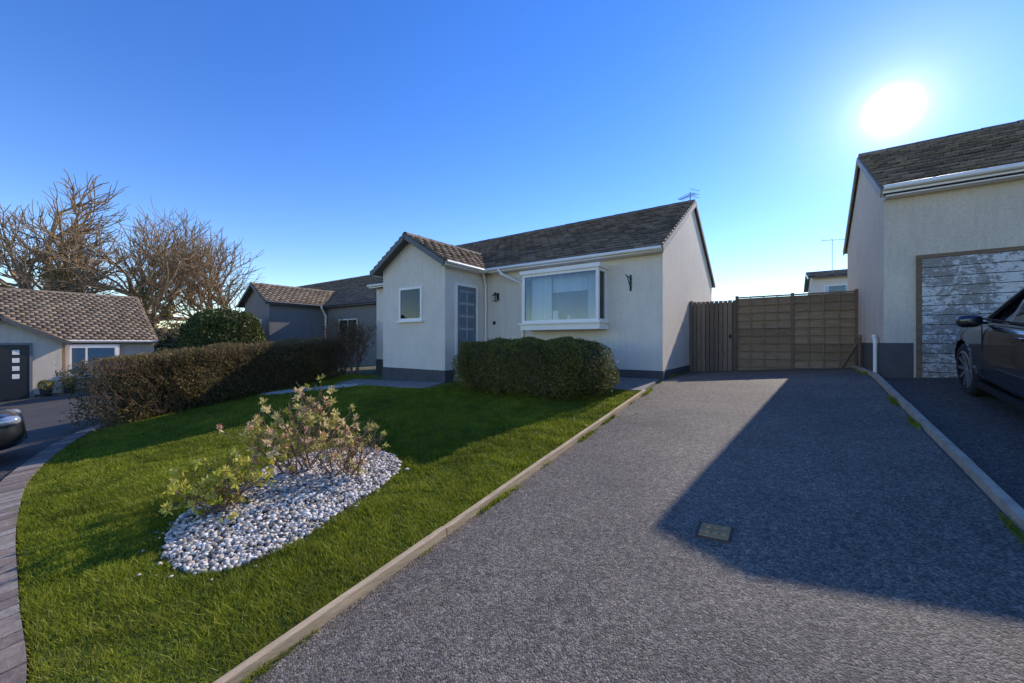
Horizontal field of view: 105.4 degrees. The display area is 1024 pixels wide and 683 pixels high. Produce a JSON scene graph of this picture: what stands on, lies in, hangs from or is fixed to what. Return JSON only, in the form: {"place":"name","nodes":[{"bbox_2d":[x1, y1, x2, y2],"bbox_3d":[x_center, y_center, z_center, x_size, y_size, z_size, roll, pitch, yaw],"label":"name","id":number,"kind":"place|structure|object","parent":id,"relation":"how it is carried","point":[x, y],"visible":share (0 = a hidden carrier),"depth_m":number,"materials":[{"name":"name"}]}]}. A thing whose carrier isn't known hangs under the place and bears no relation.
{"place":"outdoors","nodes":[
{"label":"outdoors","id":0,"kind":"place"},
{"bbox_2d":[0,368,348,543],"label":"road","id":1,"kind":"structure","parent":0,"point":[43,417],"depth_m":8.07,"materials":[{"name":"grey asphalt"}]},
{"bbox_2d":[0,408,27,450],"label":"parked car","id":2,"kind":"object","parent":1,"relation":"on","point":[13,429],"visible":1,"depth_m":5.20,"materials":[{"name":"black paint"}]},
{"bbox_2d":[36,379,53,396],"bbox_3d":[-16.643,1.654,13.912,0.484,0.634,0.449,0,0,35],"label":"plant pot","id":3,"kind":"object","parent":1,"relation":"on","point":[47,383],"visible":0.84,"depth_m":13.83,"materials":[{"name":"green plant"}]},
{"bbox_2d":[61,376,75,393],"bbox_3d":[-16.233,1.567,14.302,0.418,0.682,0.422,0,0,-41],"label":"plant pot","id":4,"kind":"object","parent":1,"relation":"on","point":[66,390],"visible":0.45,"depth_m":14.21,"materials":[{"name":"green plant"}]},
{"bbox_2d":[336,379,443,388],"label":"paving path","id":5,"kind":"structure","parent":0,"point":[405,384],"depth_m":9.15,"materials":[{"name":"grey concrete"}]},
{"bbox_2d":[0,0,1023,329],"label":"sky","id":6,"kind":"structure","parent":0,"point":[318,134],"materials":[{"name":"blue"}]},
{"bbox_2d":[6,366,1023,682],"bbox_3d":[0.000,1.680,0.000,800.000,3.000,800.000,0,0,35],"label":"ground","id":7,"kind":"structure","parent":0,"point":[368,372],"depth_m":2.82,"materials":[{"name":"green plant"}]},
{"bbox_2d":[0,169,139,294],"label":"bare tree","id":8,"kind":"object","parent":7,"relation":"on","point":[20,268],"visible":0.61,"depth_m":24.02,"materials":[{"name":"brown plant"}]},
{"bbox_2d":[0,287,159,401],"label":"cream bungalow","id":9,"kind":"object","parent":7,"relation":"on","point":[43,333],"visible":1,"depth_m":15.72,"materials":[{"name":"brown concrete"}]},
{"bbox_2d":[0,345,28,401],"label":"front door","id":10,"kind":"structure","parent":9,"relation":"in","point":[10,389],"depth_m":13.55,"materials":[{"name":"grey"}]},
{"bbox_2d":[70,346,115,374],"bbox_3d":[-16.933,0.760,15.788,0.055,1.120,1.300,0,0,35],"label":"bay window frame","id":11,"kind":"structure","parent":9,"relation":"in","point":[86,347],"depth_m":15.61,"materials":[{"name":"white plastic"}]},
{"bbox_2d":[4,206,232,344],"bbox_3d":[-22.897,-2.827,24.762,9.444,10.980,11.454,0,0,-17],"label":"bare tree","id":12,"kind":"object","parent":7,"relation":"on","point":[150,285],"visible":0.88,"depth_m":23.19,"materials":[{"name":"brown plant"}]},
{"bbox_2d":[154,321,184,352],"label":"background trees","id":13,"kind":"object","parent":7,"relation":"on","point":[170,342],"visible":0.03,"depth_m":67.70,"materials":[{"name":"plant"}]},
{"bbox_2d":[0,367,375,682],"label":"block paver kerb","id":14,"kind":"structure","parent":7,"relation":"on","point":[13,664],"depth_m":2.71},
{"bbox_2d":[43,334,351,429],"bbox_3d":[-6.572,0.729,9.718,1.521,2.012,6.640,0,0,24],"label":"boundary hedge","id":15,"kind":"object","parent":7,"relation":"on","point":[167,381],"visible":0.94,"depth_m":8.21,"materials":[{"name":"brown plant"}]},
{"bbox_2d":[130,201,264,339],"bbox_3d":[-21.512,-3.647,26.703,11.498,12.645,9.985,0,0,35],"label":"bare tree","id":16,"kind":"object","parent":7,"relation":"on","point":[221,299],"visible":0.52,"depth_m":26.73,"materials":[{"name":"brown plant"}]},
{"bbox_2d":[176,307,265,350],"bbox_3d":[-11.869,0.175,16.098,3.141,3.309,3.034,0,0,35],"label":"round conifer","id":17,"kind":"object","parent":7,"relation":"on","point":[205,327],"visible":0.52,"depth_m":15.25,"materials":[{"name":"green plant"}]},
{"bbox_2d":[136,447,408,580],"bbox_3d":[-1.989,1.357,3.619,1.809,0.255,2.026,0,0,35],"label":"gravel","id":18,"kind":"structure","parent":7,"relation":"on","point":[191,536],"depth_m":3.09,"materials":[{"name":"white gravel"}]},
{"bbox_2d":[158,447,276,523],"bbox_3d":[-2.394,1.206,3.209,0.720,0.580,0.815,0,0,35],"label":"variegated shrub","id":19,"kind":"object","parent":18,"relation":"on","point":[214,485],"visible":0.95,"depth_m":3.15,"materials":[{"name":"green plant"}]},
{"bbox_2d":[216,373,384,475],"bbox_3d":[-2.040,0.849,4.100,1.058,1.063,1.576,0,0,25],"label":"pieris shrub","id":20,"kind":"object","parent":18,"relation":"on","point":[289,427],"visible":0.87,"depth_m":3.86,"materials":[{"name":"green plant"}]},
{"bbox_2d":[294,413,389,477],"bbox_3d":[-1.589,1.012,3.709,0.875,0.700,0.673,0,0,11],"label":"pieris shrub","id":21,"kind":"object","parent":18,"relation":"on","point":[352,446],"visible":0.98,"depth_m":3.71,"materials":[{"name":"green plant"}]},
{"bbox_2d":[236,275,381,365],"bbox_3d":[-11.018,-1.069,23.203,15.448,5.738,9.289,0,0,35],"label":"grey bungalow","id":22,"kind":"object","parent":7,"relation":"on","point":[284,312],"visible":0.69,"depth_m":19.00,"materials":[{"name":"grey paint"}]},
{"bbox_2d":[339,320,355,340],"bbox_3d":[-7.995,-0.500,18.992,1.490,1.090,0.004,0,0,35],"label":"window glass","id":23,"kind":"structure","parent":22,"relation":"in","point":[345,321],"depth_m":19.16,"materials":[{"name":"clear glass"}]},
{"bbox_2d":[338,318,357,342],"bbox_3d":[-7.988,-0.500,19.002,1.600,1.200,0.055,0,0,35],"label":"window frame","id":24,"kind":"structure","parent":22,"relation":"in","point":[354,318],"depth_m":18.64,"materials":[{"name":"white plastic"}]},
{"bbox_2d":[258,383,361,395],"bbox_3d":[-4.870,1.161,9.574,2.656,0.278,0.734,0,0,-5],"label":"gravel border","id":25,"kind":"object","parent":7,"relation":"on","point":[312,389],"visible":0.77,"depth_m":9.49,"materials":[{"name":"grey gravel"}]},
{"bbox_2d":[319,313,380,374],"bbox_3d":[-4.943,0.101,12.058,1.964,2.115,1.666,0,0,-33],"label":"leafless shrub","id":26,"kind":"object","parent":7,"relation":"on","point":[352,340],"visible":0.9,"depth_m":11.92,"materials":[{"name":"plant"}]},
{"bbox_2d":[213,389,645,682],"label":"timber edging","id":27,"kind":"object","parent":7,"relation":"on","point":[318,619],"visible":0.71,"depth_m":2.27,"materials":[{"name":"beige wood"}]},
{"bbox_2d":[447,335,624,402],"bbox_3d":[0.342,0.483,7.151,3.523,1.215,1.347,0,0,35],"label":"clipped hedge","id":28,"kind":"object","parent":7,"relation":"on","point":[560,368],"visible":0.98,"depth_m":6.53,"materials":[{"name":"green plant"}]},
{"bbox_2d":[367,189,715,382],"bbox_3d":[0.557,-1.212,11.735,8.995,5.224,7.806,0,0,35],"label":"white bungalow","id":29,"kind":"object","parent":7,"relation":"on","point":[627,287],"visible":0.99,"depth_m":8.90,"materials":[{"name":"paint"}]},
{"bbox_2d":[401,289,419,318],"bbox_3d":[-2.437,-0.900,9.347,0.710,0.690,0.004,0,0,35],"label":"porch window glass","id":30,"kind":"structure","parent":29,"relation":"in","point":[410,299],"depth_m":9.34,"materials":[{"name":"glass"}]},
{"bbox_2d":[399,286,422,320],"bbox_3d":[-2.430,-0.900,9.357,0.820,0.800,0.055,0,0,35],"label":"porch window frame","id":31,"kind":"structure","parent":29,"relation":"in","point":[417,287],"depth_m":9.24,"materials":[{"name":"white plastic"}]},
{"bbox_2d":[458,285,475,374],"bbox_3d":[-1.087,-0.260,9.285,0.035,2.080,0.660,0,0,35],"label":"door frame","id":32,"kind":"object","parent":29,"relation":"in","point":[464,288],"depth_m":9.35,"materials":[{"name":"white plastic"}]},
{"bbox_2d":[518,262,609,330],"bbox_3d":[1.065,-0.905,8.349,1.950,1.310,0.499,0,0,35],"label":"bay window frame","id":33,"kind":"structure","parent":29,"relation":"in","point":[597,323],"depth_m":8.05,"materials":[{"name":"white plastic"}]},
{"bbox_2d":[526,271,603,320],"bbox_3d":[1.083,-0.940,8.374,1.760,0.960,0.340,0,0,35],"label":"bay window glass","id":34,"kind":"structure","parent":29,"relation":"in","point":[528,282],"depth_m":8.83,"materials":[{"name":"clear glass"}]},
{"bbox_2d":[690,300,736,371],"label":"timber gate","id":35,"kind":"structure","parent":7,"relation":"on","point":[713,335],"depth_m":9.08,"materials":[{"name":"brown wood"}]},
{"bbox_2d":[735,289,857,369],"bbox_3d":[5.953,-0.015,8.278,2.110,2.030,0.107,0,0,35],"label":"timber fence","id":36,"kind":"object","parent":7,"relation":"on","point":[801,330],"visible":0.79,"depth_m":8.21,"materials":[{"name":"brown wood"}]},
{"bbox_2d":[803,238,846,294],"bbox_3d":[19.683,-2.017,19.146,8.448,6.034,6.694,0,0,35],"label":"bungalow","id":37,"kind":"object","parent":7,"relation":"on","point":[832,280],"visible":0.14,"depth_m":18.81,"materials":[{"name":"paint"}]},
{"bbox_2d":[824,284,846,291],"bbox_3d":[15.415,-2.150,18.483,1.000,1.100,0.055,0,0,35],"label":"window frame","id":38,"kind":"structure","parent":37,"relation":"in","point":[837,284],"depth_m":18.53,"materials":[{"name":"white plastic"}]},
{"bbox_2d":[843,119,1023,377],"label":"detached garage","id":39,"kind":"structure","parent":7,"relation":"on","point":[933,248],"depth_m":5.37,"materials":[{"name":"white paint"}]},
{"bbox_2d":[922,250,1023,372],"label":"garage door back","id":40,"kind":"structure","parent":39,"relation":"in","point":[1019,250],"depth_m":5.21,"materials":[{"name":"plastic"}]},
{"bbox_2d":[922,250,1023,377],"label":"garage door","id":41,"kind":"structure","parent":39,"relation":"in","point":[943,333],"depth_m":5.19,"materials":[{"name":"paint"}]},
{"bbox_2d":[851,365,1023,534],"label":"concrete edging","id":42,"kind":"object","parent":7,"relation":"on","point":[995,494],"visible":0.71,"depth_m":2.81,"materials":[{"name":"grey concrete"}]},
{"bbox_2d":[883,377,1023,508],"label":"garage driveway","id":43,"kind":"structure","parent":7,"relation":"on","point":[985,434],"depth_m":3.56,"materials":[{"name":"grey asphalt"}]},
{"bbox_2d":[950,287,1023,410],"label":"parked car","id":44,"kind":"object","parent":43,"relation":"on","point":[989,357],"visible":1,"depth_m":3.76,"materials":[{"name":"black paint"}]},
{"bbox_2d":[603,377,658,391],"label":"paving path","id":45,"kind":"structure","parent":0,"point":[636,384],"depth_m":7.12,"materials":[{"name":"grey concrete"}]},
{"bbox_2d":[248,368,1023,682],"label":"driveway","id":46,"kind":"structure","parent":0,"point":[873,541],"depth_m":2.08,"materials":[{"name":"grey asphalt"}]},
{"bbox_2d":[695,521,733,543],"bbox_3d":[1.233,1.167,2.374,0.190,0.068,0.180,0,0,35],"label":"drain cover","id":47,"kind":"object","parent":46,"relation":"on","point":[715,532],"visible":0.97,"depth_m":2.36,"materials":[{"name":"grey metal"}]},
{"bbox_2d":[841,341,857,368],"bbox_3d":[6.389,0.260,7.362,0.050,0.532,0.462,0,0,9],"label":"leaning plank","id":48,"kind":"object","parent":46,"relation":"on","point":[849,356],"visible":0.79,"depth_m":7.37,"materials":[{"name":"wood"}]}
]}

